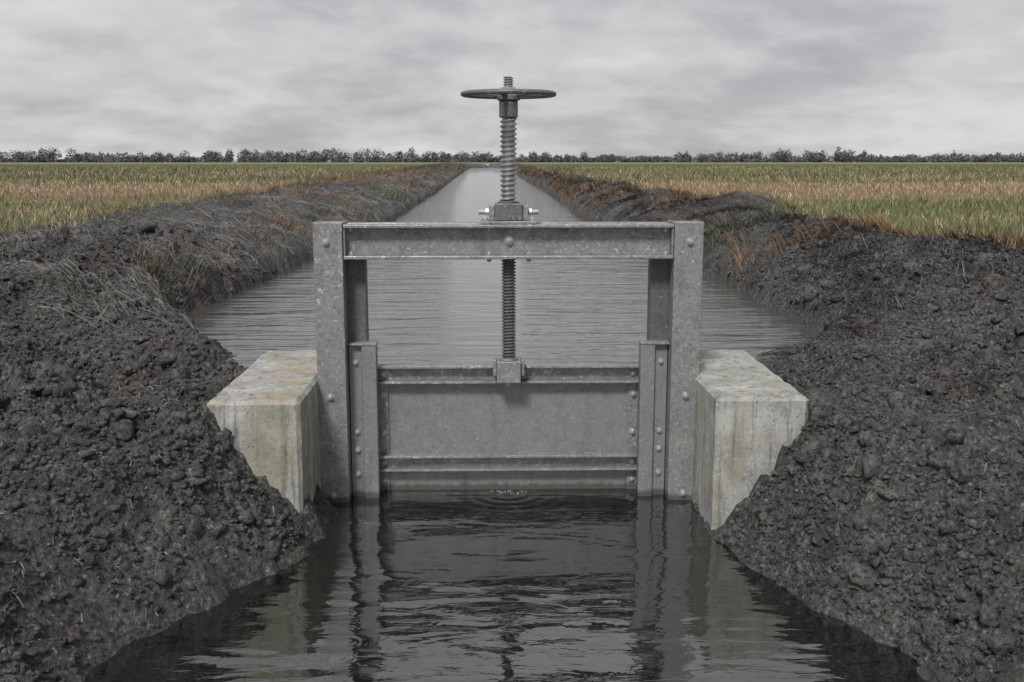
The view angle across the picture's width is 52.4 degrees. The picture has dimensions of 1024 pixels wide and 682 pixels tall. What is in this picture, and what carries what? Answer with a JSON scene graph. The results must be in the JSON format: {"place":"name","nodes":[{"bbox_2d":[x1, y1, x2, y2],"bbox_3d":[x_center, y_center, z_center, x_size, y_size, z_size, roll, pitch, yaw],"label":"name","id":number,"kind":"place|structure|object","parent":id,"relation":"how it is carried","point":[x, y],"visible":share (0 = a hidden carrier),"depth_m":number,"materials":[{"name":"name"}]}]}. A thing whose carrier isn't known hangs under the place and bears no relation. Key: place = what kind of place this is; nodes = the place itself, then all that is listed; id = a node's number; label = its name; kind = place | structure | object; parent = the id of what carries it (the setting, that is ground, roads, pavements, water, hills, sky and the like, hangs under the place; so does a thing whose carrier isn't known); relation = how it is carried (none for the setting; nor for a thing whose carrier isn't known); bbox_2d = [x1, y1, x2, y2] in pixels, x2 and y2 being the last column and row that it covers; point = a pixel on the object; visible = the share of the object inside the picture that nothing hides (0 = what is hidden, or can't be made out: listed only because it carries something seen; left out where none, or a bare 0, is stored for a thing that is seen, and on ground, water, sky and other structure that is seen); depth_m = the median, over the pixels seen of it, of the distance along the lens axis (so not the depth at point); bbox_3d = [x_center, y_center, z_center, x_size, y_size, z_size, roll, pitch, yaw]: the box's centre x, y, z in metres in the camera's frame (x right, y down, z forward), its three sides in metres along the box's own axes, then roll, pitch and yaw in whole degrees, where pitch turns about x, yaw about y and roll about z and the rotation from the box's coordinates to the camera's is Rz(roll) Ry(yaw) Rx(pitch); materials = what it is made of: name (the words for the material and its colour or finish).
{"place":"outdoors","nodes":[
{"label":"outdoors","id":0,"kind":"place"},
{"bbox_2d":[179,168,820,367],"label":"canal water","id":1,"kind":"structure","parent":0,"point":[436,311],"depth_m":7.70,"materials":[{"name":"grey liquid"}]},
{"bbox_2d":[83,488,928,681],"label":"ditch water","id":2,"kind":"structure","parent":0,"point":[558,585],"depth_m":3.63,"materials":[{"name":"black liquid"}]},
{"bbox_2d":[0,163,1023,681],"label":"mud banks","id":3,"kind":"object","parent":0,"point":[108,617],"visible":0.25,"depth_m":3.98,"materials":[{"name":"black soil"}]},
{"bbox_2d":[206,350,321,512],"bbox_3d":[-1.066,0.731,4.882,0.387,1.198,1.159,0,10,-1],"label":"concrete abutment","id":4,"kind":"object","parent":3,"relation":"on","point":[264,408],"visible":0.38,"depth_m":4.28,"materials":[{"name":"grey concrete"}]},
{"bbox_2d":[312,77,703,502],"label":"sluice gate","id":5,"kind":"structure","parent":3,"relation":"on","point":[508,419],"depth_m":4.79,"materials":[{"name":"metal"}]},
{"bbox_2d":[0,215,1023,681],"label":"mud clods","id":6,"kind":"object","parent":3,"relation":"on","point":[938,427],"visible":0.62,"depth_m":4.05,"materials":[{"name":"soil"}]},
{"bbox_2d":[0,167,1023,363],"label":"dead grass","id":7,"kind":"structure","parent":3,"relation":"on","point":[627,199],"depth_m":8.34,"materials":[{"name":"brown plant"}]},
{"bbox_2d":[0,232,1023,673],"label":"straw bits","id":8,"kind":"object","parent":3,"relation":"on","point":[274,514],"visible":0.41,"depth_m":4.06,"materials":[{"name":"beige plant"}]},
{"bbox_2d":[71,162,1023,310],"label":"bank grass","id":9,"kind":"structure","parent":3,"relation":"on","point":[562,174],"depth_m":11.97,"materials":[{"name":"brown plant"}]},
{"bbox_2d":[692,349,808,529],"bbox_3d":[1.023,0.724,4.924,0.393,1.199,1.110,0,10,-1],"label":"concrete abutment","id":10,"kind":"object","parent":3,"relation":"on","point":[750,415],"visible":0.41,"depth_m":4.34,"materials":[{"name":"grey concrete"}]},
{"bbox_2d":[0,161,1023,248],"bbox_3d":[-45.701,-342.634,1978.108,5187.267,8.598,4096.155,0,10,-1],"label":"field","id":11,"kind":"structure","parent":0,"point":[547,164],"depth_m":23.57,"materials":[{"name":"beige plant"}]},
{"bbox_2d":[0,146,1023,161],"bbox_3d":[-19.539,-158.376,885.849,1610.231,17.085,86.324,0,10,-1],"label":"treeline","id":12,"kind":"object","parent":11,"relation":"on","point":[213,156],"visible":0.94,"depth_m":867.64,"materials":[{"name":"plant"}]},
{"bbox_2d":[0,0,1023,164],"label":"sky","id":13,"kind":"structure","parent":0,"point":[630,78],"materials":[{"name":"grey"}]}
]}

